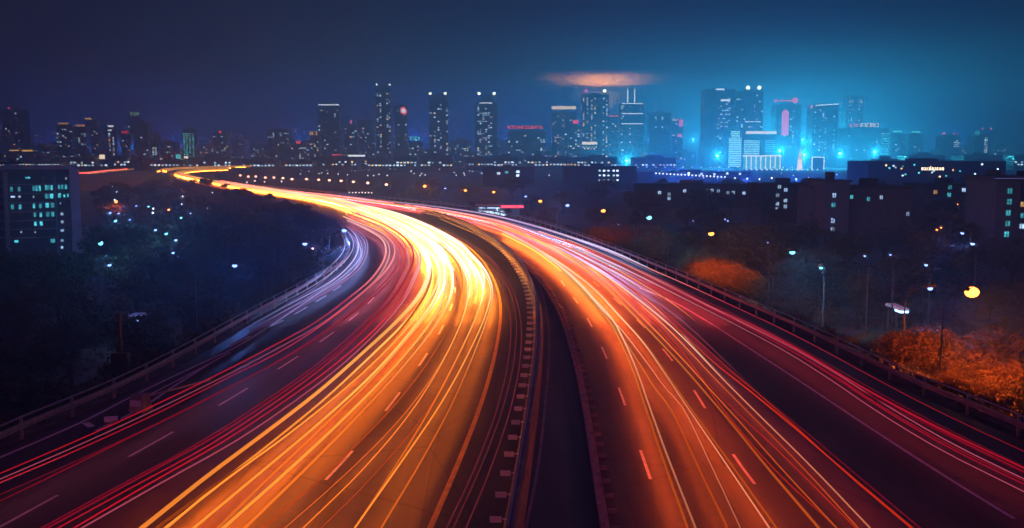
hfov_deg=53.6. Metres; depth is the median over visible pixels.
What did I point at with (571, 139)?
apartment tower
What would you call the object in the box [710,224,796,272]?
tree
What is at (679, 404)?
light streak
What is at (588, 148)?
office block
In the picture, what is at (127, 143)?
apartment tower
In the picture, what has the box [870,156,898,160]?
apartment block
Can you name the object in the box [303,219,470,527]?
light streak
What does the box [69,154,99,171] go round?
apartment block
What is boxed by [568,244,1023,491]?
light streak
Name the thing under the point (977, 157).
apartment block
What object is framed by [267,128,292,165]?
apartment tower
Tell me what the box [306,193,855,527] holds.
light streak
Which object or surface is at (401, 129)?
office tower
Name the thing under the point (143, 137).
pointed tower
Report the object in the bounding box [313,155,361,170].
apartment block
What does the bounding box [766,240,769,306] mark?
street lamp
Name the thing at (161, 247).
tree
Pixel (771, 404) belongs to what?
light streak
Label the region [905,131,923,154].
office block
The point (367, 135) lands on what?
apartment tower
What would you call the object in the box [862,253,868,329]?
street lamp
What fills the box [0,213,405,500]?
light streak
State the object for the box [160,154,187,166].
shopping block
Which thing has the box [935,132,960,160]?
apartment tower
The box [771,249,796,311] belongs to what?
street lamp
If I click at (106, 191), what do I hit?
tree
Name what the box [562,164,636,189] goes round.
apartment building
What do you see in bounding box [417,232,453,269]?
light streak
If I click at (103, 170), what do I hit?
light streak
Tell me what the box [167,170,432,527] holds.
light streak
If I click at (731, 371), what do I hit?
light streak
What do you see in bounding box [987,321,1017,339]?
tree
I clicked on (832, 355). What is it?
light streak
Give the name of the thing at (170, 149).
apartment block
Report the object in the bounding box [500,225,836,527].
light streak
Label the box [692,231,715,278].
street lamp
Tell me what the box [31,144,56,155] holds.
apartment block
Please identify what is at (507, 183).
tree
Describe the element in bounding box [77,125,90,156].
apartment tower
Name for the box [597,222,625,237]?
tree
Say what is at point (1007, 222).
window
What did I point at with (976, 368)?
tree
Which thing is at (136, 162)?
apartment block
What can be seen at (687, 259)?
tree
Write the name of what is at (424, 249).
light streak
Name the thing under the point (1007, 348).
tree
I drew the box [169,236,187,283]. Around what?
tree
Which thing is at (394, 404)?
light streak
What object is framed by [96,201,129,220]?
tree
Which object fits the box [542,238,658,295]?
light streak
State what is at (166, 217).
tree
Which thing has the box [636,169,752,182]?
apartment building
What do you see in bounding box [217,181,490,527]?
light streak
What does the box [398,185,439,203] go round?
tree
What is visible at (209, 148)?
apartment block
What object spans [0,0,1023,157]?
sky
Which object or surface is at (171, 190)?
tree
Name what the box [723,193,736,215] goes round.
tree
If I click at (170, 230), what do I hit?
tree
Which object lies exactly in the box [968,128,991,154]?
apartment tower
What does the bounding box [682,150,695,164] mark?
apartment block
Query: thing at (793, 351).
light streak
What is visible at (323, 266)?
street lamp
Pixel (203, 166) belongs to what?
light streak
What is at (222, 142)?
apartment tower
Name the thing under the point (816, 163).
gateway
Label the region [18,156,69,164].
apartment block
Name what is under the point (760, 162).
colonnade
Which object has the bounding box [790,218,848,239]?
tree
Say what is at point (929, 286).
street lamp
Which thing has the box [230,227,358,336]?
light streak
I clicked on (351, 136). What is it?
apartment tower
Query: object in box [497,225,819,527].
light streak
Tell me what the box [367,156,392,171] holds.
apartment block
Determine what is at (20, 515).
lane marking
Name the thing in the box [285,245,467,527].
light streak
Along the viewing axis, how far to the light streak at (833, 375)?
50.81 m
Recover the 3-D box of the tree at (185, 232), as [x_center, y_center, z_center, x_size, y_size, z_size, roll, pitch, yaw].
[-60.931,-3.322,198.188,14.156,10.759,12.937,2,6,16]
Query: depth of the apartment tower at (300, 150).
1739.32 m
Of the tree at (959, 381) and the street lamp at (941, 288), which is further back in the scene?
the street lamp at (941, 288)
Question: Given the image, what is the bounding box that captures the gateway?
[810,157,824,169]
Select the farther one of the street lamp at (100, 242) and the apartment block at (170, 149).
the apartment block at (170, 149)
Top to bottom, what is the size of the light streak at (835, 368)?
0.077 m
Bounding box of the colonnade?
[743,155,781,168]
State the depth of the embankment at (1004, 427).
73.00 m
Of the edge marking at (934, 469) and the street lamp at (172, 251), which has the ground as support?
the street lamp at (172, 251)
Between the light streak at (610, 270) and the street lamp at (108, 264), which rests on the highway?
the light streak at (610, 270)
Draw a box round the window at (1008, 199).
[1006,198,1012,204]
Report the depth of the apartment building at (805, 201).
215.73 m
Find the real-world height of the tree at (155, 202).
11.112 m
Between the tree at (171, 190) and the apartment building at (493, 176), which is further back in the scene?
the apartment building at (493, 176)
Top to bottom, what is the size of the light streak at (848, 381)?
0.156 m
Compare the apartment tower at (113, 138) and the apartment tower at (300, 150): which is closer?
the apartment tower at (113, 138)
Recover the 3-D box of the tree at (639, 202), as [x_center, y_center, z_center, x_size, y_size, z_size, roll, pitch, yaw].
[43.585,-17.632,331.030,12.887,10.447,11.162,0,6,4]
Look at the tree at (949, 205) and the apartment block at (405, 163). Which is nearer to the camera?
the tree at (949, 205)
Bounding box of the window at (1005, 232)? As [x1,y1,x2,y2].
[1003,231,1009,236]
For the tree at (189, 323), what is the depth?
98.96 m
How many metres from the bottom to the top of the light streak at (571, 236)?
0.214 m
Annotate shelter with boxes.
[128,313,146,320]
[885,303,909,328]
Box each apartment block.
[0,154,15,165]
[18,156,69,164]
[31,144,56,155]
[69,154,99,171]
[102,139,106,156]
[108,154,152,170]
[150,158,186,171]
[161,141,179,157]
[180,147,204,159]
[188,154,239,168]
[201,142,213,153]
[232,139,249,164]
[242,157,280,167]
[251,145,267,158]
[285,159,316,171]
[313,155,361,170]
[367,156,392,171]
[392,155,418,171]
[420,153,453,171]
[423,149,428,154]
[465,156,492,169]
[493,154,517,166]
[498,139,507,155]
[526,154,548,170]
[545,150,550,156]
[549,156,574,170]
[575,155,616,165]
[630,155,675,170]
[644,142,646,156]
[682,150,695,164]
[698,145,699,164]
[800,145,805,164]
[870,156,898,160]
[897,153,944,160]
[951,153,1002,160]
[960,145,967,154]
[989,144,1006,154]
[1002,153,1023,170]
[1006,144,1023,154]
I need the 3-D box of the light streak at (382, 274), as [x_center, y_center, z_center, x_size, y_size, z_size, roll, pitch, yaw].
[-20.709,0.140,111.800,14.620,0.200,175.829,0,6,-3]
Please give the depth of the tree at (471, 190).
445.02 m
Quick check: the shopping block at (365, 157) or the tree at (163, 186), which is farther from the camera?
the shopping block at (365, 157)
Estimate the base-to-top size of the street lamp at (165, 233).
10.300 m
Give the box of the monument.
[797,149,801,169]
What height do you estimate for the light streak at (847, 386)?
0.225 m
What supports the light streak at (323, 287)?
on the highway
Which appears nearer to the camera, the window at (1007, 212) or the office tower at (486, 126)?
the window at (1007, 212)
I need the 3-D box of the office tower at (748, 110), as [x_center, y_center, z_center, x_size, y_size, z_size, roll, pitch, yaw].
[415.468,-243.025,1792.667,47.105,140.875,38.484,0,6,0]
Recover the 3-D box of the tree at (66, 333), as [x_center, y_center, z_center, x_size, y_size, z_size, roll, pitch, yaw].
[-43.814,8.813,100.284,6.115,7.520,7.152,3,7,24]
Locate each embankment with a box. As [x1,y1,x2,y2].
[0,168,351,452]
[214,166,1023,441]
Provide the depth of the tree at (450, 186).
533.12 m
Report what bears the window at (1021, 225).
in the apartment building at (1021, 233)
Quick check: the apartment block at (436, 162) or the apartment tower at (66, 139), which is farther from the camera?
the apartment tower at (66, 139)
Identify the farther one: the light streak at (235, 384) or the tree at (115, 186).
the tree at (115, 186)
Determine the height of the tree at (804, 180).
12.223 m
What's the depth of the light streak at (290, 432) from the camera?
48.91 m
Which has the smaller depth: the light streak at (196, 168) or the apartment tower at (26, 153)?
the light streak at (196, 168)
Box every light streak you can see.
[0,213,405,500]
[0,216,394,482]
[0,218,399,494]
[0,220,386,473]
[0,220,389,478]
[10,215,400,496]
[41,214,405,527]
[46,211,413,527]
[57,215,409,527]
[73,213,418,527]
[79,168,127,173]
[81,212,420,527]
[88,168,133,173]
[139,169,430,527]
[155,229,431,527]
[162,166,250,170]
[164,201,439,527]
[165,166,235,171]
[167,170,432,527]
[175,167,429,285]
[177,172,452,252]
[178,167,445,283]
[179,167,447,267]
[181,171,444,246]
[182,167,443,244]
[183,177,447,255]
[192,223,441,527]
[200,177,912,527]
[216,270,444,527]
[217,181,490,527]
[219,168,447,527]
[219,180,568,246]
[221,168,453,527]
[221,180,588,250]
[228,167,467,248]
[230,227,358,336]
[239,231,353,326]
[240,234,357,337]
[251,231,362,332]
[251,233,344,317]
[254,229,364,326]
[263,210,462,527]
[267,235,347,315]
[272,228,367,322]
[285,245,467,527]
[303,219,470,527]
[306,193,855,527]
[311,192,659,273]
[319,195,858,527]
[320,193,652,272]
[321,286,478,527]
[331,197,746,381]
[332,197,920,527]
[337,198,870,527]
[342,199,698,351]
[355,229,483,525]
[365,205,484,291]
[380,210,492,527]
[383,203,565,250]
[392,224,432,267]
[394,213,477,295]
[409,216,516,527]
[413,203,648,267]
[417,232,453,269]
[419,220,521,527]
[435,227,510,527]
[446,243,470,295]
[450,210,536,231]
[473,221,769,527]
[474,222,776,527]
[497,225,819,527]
[500,224,910,527]
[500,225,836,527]
[500,227,837,527]
[502,232,728,527]
[502,233,688,527]
[504,233,696,527]
[506,233,740,527]
[513,227,698,323]
[521,227,647,283]
[522,227,650,282]
[538,231,1023,480]
[538,232,1023,484]
[539,231,1023,478]
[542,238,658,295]
[550,241,661,299]
[565,240,1023,472]
[567,239,1023,467]
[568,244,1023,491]
[617,261,1023,471]
[640,270,1023,466]
[648,268,1022,450]
[666,284,1023,468]
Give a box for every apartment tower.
[1,108,30,155]
[9,150,43,164]
[56,122,77,156]
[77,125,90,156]
[85,118,102,156]
[106,125,120,156]
[120,131,134,153]
[152,132,160,159]
[182,127,197,159]
[213,130,231,156]
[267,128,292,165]
[291,141,309,159]
[310,132,320,159]
[344,120,358,151]
[357,118,375,157]
[449,139,471,165]
[564,120,579,156]
[609,115,618,165]
[646,112,670,156]
[671,118,682,165]
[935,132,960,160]
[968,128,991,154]
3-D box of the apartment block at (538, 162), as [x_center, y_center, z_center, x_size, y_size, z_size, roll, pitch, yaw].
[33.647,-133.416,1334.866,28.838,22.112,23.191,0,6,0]
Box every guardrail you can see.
[0,220,349,439]
[253,183,1023,436]
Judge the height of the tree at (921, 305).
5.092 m
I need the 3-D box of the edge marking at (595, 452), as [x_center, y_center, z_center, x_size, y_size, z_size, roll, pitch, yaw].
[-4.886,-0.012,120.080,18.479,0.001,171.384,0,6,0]
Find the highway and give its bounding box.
[0,166,1023,527]
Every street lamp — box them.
[97,241,102,293]
[105,262,112,350]
[163,232,167,286]
[170,250,175,327]
[173,238,177,301]
[194,262,239,331]
[285,241,308,288]
[309,246,325,268]
[328,228,347,254]
[529,199,542,222]
[590,209,605,240]
[634,215,651,253]
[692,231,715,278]
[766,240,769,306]
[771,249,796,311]
[818,265,824,331]
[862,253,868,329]
[888,252,893,330]
[901,284,936,370]
[923,262,930,326]
[935,228,939,293]
[938,287,979,377]
[939,226,943,289]
[960,231,965,299]
[970,241,976,319]
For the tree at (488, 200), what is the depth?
387.14 m
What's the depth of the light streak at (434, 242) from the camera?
155.36 m
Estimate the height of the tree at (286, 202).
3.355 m
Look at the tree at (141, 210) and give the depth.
289.64 m
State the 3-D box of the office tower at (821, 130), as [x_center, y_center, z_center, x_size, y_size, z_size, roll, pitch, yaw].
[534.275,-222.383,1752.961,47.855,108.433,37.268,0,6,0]
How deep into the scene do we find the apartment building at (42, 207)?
232.00 m
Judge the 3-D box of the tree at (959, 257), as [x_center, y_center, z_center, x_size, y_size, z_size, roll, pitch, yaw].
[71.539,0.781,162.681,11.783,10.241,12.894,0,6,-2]
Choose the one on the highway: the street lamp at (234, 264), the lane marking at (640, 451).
the lane marking at (640, 451)
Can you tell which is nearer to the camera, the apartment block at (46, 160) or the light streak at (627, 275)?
the light streak at (627, 275)
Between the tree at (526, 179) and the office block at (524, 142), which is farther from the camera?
the office block at (524, 142)
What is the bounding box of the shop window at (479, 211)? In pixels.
[479,211,504,215]
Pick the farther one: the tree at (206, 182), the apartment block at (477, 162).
the apartment block at (477, 162)
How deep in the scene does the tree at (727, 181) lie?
512.98 m
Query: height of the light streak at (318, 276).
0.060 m
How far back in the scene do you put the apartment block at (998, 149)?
2040.63 m
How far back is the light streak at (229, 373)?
57.61 m
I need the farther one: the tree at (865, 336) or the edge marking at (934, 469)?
the tree at (865, 336)
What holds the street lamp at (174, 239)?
on the ground
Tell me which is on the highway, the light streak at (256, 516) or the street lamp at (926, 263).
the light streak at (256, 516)
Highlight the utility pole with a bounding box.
[108,312,136,380]
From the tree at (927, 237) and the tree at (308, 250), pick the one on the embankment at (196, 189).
the tree at (308, 250)
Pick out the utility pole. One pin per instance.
(121, 362)
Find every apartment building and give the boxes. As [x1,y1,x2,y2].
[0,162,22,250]
[0,165,82,253]
[482,164,534,186]
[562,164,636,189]
[633,180,748,207]
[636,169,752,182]
[747,178,807,224]
[796,178,815,252]
[809,172,851,248]
[847,158,1006,185]
[848,178,914,264]
[902,178,965,228]
[962,169,1023,282]
[1016,171,1023,279]
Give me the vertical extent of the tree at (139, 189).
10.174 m
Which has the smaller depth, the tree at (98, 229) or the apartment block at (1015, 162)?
the tree at (98, 229)
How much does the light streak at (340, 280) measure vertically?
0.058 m
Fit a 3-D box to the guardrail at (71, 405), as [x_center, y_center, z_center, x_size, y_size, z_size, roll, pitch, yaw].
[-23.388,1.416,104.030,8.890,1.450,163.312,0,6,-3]
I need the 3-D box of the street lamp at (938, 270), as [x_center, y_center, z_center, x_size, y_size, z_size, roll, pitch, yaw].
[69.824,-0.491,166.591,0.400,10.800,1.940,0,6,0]
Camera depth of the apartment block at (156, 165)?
1292.81 m
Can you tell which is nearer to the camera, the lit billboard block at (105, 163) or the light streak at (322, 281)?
the light streak at (322, 281)
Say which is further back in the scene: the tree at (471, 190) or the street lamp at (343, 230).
the tree at (471, 190)
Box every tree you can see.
[0,362,80,414]
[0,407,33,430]
[35,315,102,385]
[41,249,106,288]
[60,288,133,347]
[76,228,151,256]
[84,225,143,255]
[89,185,122,198]
[93,196,111,219]
[93,311,174,362]
[94,263,146,288]
[95,248,161,307]
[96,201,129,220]
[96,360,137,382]
[99,215,142,228]
[104,182,129,186]
[104,277,169,312]
[105,185,119,189]
[109,325,175,361]
[110,200,135,204]
[112,191,139,203]
[113,187,148,195]
[113,220,158,238]
[113,232,188,293]
[116,189,140,195]
[119,183,129,189]
[125,203,147,214]
[129,210,149,222]
[132,194,169,211]
[140,209,169,219]
[142,219,171,235]
[144,186,164,195]
[148,210,190,224]
[150,183,169,194]
[154,178,173,184]
[160,221,237,240]
[162,201,181,211]
[163,222,202,236]
[165,188,181,193]
[169,191,188,200]
[169,203,216,218]
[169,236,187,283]
[176,196,198,202]
[178,313,219,334]
[180,239,249,298]
[186,179,198,183]
[201,179,215,185]
[205,202,222,217]
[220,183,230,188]
[222,188,251,206]
[253,289,273,304]
[264,193,275,200]
[274,202,286,214]
[282,199,289,204]
[286,203,311,211]
[296,211,312,214]
[302,245,328,261]
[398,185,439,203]
[412,177,442,201]
[446,183,456,197]
[456,185,481,203]
[464,201,476,210]
[482,197,498,203]
[496,178,526,200]
[514,175,533,196]
[520,195,542,216]
[545,207,565,224]
[552,190,567,209]
[584,207,614,226]
[593,179,618,199]
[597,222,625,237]
[618,223,633,241]
[626,194,665,224]
[627,209,647,231]
[628,224,719,265]
[656,178,667,182]
[666,247,732,282]
[675,207,699,227]
[684,189,724,205]
[686,256,755,289]
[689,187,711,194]
[692,211,729,230]
[706,220,758,250]
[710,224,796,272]
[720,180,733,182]
[720,270,767,301]
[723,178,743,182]
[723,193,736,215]
[742,222,757,269]
[753,196,777,224]
[764,207,793,234]
[767,245,850,302]
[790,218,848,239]
[790,234,819,254]
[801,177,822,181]
[808,308,843,330]
[824,231,874,275]
[851,329,893,347]
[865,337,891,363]
[870,323,989,376]
[875,253,939,300]
[897,297,945,329]
[904,222,959,282]
[911,238,1009,297]
[916,216,960,232]
[920,350,1023,385]
[921,197,964,214]
[926,215,980,274]
[929,325,1023,414]
[933,369,983,395]
[959,370,1023,418]
[967,234,1023,289]
[977,285,1005,323]
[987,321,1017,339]
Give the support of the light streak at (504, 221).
on the highway
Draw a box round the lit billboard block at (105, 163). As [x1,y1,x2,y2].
[99,154,113,171]
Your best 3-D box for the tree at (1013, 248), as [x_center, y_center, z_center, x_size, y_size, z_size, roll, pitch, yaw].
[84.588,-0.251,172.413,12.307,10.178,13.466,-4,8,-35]
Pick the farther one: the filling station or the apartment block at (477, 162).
the apartment block at (477, 162)
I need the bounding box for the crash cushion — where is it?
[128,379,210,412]
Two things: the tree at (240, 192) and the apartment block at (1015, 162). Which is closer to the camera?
the tree at (240, 192)
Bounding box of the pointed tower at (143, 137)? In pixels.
[134,119,152,157]
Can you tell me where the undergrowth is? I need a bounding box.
[0,199,1023,438]
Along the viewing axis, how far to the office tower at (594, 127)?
1684.43 m
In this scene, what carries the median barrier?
on the highway
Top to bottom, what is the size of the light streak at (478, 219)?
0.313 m
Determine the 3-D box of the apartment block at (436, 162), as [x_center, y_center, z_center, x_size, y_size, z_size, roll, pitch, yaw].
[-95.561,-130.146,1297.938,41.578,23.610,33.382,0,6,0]
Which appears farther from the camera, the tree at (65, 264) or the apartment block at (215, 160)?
the apartment block at (215, 160)
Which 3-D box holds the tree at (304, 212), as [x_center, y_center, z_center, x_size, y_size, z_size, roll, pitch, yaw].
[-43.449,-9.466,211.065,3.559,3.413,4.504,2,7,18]
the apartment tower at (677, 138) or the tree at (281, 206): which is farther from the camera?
the apartment tower at (677, 138)
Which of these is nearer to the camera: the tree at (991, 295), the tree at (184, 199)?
the tree at (991, 295)
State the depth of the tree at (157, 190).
453.51 m
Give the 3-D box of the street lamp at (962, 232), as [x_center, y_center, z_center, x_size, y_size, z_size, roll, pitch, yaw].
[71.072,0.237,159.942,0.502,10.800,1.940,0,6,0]
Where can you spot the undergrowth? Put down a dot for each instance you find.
(883, 282)
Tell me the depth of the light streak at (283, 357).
71.27 m
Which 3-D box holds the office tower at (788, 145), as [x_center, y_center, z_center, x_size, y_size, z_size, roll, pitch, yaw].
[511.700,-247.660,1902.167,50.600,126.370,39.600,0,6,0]
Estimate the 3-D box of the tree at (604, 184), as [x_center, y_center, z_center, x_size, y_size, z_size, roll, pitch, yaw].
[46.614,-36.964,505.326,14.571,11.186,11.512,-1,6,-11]
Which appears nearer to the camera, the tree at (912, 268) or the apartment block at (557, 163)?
the tree at (912, 268)
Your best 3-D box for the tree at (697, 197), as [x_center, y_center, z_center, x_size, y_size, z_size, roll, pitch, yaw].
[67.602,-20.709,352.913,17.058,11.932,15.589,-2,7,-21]
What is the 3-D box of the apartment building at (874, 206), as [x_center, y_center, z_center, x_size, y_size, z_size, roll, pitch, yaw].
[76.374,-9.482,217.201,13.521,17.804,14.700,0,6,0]
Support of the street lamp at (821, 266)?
on the ground
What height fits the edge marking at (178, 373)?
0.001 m
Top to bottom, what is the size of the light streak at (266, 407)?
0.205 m
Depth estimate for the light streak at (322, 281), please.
99.94 m
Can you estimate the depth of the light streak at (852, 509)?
53.70 m
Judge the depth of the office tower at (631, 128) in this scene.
1736.00 m
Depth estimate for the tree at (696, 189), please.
407.78 m
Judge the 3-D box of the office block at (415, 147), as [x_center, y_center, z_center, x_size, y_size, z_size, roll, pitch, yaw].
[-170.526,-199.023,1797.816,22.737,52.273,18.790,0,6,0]
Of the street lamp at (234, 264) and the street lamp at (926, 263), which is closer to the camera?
the street lamp at (234, 264)
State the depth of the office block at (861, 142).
1688.90 m
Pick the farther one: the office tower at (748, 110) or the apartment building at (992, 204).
the office tower at (748, 110)
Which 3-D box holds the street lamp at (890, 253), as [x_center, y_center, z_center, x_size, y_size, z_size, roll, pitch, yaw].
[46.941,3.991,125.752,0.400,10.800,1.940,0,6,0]
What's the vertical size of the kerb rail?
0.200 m
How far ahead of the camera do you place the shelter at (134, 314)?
122.27 m
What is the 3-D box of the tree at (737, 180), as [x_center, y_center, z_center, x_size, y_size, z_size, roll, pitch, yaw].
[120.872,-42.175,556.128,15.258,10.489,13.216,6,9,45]
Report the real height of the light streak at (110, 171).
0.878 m
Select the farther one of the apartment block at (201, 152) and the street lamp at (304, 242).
the apartment block at (201, 152)
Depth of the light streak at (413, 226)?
213.00 m
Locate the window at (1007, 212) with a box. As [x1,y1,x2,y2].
[1005,210,1010,215]
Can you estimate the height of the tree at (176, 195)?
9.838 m
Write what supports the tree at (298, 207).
on the embankment at (196, 189)
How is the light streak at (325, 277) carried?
on the highway
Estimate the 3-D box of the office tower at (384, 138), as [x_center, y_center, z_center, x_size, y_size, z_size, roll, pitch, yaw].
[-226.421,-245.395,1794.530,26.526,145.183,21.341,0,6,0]
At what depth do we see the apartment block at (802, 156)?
2095.07 m
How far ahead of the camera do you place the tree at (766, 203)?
325.44 m
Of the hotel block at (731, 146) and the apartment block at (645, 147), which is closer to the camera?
the hotel block at (731, 146)
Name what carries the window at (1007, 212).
in the apartment building at (992, 204)
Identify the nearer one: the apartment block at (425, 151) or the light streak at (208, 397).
the light streak at (208, 397)
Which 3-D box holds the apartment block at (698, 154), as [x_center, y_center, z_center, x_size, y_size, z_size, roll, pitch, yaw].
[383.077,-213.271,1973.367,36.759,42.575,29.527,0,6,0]
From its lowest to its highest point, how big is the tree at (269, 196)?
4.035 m
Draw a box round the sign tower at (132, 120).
[128,112,145,133]
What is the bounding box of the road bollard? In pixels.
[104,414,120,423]
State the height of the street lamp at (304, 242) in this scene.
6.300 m
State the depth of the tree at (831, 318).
123.31 m
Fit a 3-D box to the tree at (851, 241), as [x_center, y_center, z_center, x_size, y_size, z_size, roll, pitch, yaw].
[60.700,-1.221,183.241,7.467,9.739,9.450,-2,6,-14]
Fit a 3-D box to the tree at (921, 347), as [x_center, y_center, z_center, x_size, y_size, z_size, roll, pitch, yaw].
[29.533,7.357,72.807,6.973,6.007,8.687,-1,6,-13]
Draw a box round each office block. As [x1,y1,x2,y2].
[409,137,422,166]
[508,126,544,166]
[581,142,596,156]
[837,123,889,166]
[888,130,905,158]
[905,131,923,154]
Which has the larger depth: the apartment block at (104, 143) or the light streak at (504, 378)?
the apartment block at (104, 143)
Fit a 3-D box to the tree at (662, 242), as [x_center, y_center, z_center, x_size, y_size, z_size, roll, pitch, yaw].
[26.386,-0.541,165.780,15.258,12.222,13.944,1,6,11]
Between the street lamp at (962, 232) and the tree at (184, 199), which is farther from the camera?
the tree at (184, 199)
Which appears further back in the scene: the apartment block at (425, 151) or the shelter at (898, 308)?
the apartment block at (425, 151)
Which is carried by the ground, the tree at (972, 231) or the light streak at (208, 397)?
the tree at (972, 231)
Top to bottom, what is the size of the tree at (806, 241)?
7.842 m
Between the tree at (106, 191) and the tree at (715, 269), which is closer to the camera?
the tree at (715, 269)
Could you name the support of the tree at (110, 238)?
on the ground
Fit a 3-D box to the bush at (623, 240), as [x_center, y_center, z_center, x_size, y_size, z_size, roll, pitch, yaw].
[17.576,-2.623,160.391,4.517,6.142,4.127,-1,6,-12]
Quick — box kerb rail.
[440,218,620,527]
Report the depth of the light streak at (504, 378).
56.61 m
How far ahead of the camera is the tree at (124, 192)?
377.56 m
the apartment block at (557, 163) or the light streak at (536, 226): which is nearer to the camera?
the light streak at (536, 226)
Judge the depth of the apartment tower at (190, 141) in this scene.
1688.73 m
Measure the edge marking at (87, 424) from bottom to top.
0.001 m
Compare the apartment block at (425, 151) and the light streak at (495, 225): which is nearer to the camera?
the light streak at (495, 225)
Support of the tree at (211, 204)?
on the embankment at (196, 189)
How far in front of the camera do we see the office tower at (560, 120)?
1834.03 m
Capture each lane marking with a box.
[0,297,373,527]
[228,286,340,346]
[324,287,455,479]
[561,281,651,478]
[592,281,755,483]
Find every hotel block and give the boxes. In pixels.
[721,125,741,167]
[741,110,788,167]
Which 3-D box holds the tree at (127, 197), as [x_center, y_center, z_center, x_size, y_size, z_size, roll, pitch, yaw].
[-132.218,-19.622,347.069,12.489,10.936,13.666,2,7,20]
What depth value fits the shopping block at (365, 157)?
1492.43 m
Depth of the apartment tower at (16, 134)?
1786.36 m
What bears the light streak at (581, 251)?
on the highway
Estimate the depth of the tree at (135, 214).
244.08 m
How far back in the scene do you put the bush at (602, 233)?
171.87 m
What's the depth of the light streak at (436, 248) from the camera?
139.97 m
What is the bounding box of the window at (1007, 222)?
[1005,220,1010,226]
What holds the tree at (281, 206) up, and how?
on the embankment at (196, 189)
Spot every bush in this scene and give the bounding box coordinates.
[534,209,555,223]
[581,226,623,245]
[608,229,634,250]
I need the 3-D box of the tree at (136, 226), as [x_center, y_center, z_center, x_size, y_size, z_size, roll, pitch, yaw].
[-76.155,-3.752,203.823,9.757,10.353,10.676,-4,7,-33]
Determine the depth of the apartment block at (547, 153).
1915.71 m
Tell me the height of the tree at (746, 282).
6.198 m
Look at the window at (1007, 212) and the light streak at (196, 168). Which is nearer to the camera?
the window at (1007, 212)
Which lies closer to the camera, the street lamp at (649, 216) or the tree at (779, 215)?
the street lamp at (649, 216)
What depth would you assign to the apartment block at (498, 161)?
1329.02 m
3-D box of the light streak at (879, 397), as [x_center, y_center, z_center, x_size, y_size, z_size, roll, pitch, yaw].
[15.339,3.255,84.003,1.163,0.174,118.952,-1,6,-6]
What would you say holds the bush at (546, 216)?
on the embankment at (1004, 427)
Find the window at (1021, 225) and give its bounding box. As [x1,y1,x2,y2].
[1019,223,1023,228]
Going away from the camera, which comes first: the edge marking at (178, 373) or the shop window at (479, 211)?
the edge marking at (178, 373)
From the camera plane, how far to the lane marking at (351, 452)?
52.17 m
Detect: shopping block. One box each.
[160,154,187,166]
[331,152,370,168]
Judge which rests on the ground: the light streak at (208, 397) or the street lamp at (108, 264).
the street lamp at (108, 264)
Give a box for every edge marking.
[0,241,361,457]
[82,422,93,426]
[95,352,230,430]
[151,364,208,393]
[427,225,501,527]
[446,219,609,527]
[514,252,549,527]
[641,288,1015,518]
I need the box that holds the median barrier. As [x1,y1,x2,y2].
[325,191,542,527]
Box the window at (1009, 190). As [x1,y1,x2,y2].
[1007,188,1012,193]
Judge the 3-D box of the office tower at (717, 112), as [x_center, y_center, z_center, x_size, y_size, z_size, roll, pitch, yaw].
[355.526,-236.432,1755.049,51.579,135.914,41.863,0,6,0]
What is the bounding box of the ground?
[7,158,1023,414]
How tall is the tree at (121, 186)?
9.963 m
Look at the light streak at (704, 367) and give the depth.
55.55 m
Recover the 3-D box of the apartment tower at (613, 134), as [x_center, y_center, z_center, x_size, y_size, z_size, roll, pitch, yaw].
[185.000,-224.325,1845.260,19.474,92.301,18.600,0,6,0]
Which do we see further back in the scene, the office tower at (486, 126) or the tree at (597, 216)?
the office tower at (486, 126)
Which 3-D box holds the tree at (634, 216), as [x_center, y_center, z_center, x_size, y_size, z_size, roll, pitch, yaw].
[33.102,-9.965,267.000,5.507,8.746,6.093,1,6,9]
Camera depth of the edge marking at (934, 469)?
48.01 m
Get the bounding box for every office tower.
[317,101,342,155]
[375,84,392,157]
[394,104,407,156]
[429,92,448,154]
[475,92,497,157]
[551,106,576,156]
[580,89,608,156]
[618,89,644,165]
[699,87,735,166]
[735,86,763,134]
[770,98,801,165]
[805,104,838,166]
[841,95,863,127]
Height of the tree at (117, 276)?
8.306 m
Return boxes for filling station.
[475,204,523,217]
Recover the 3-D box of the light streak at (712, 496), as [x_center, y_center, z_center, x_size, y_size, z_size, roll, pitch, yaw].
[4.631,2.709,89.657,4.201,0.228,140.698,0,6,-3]
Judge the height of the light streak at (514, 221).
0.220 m
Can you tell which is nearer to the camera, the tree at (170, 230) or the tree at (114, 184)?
the tree at (170, 230)

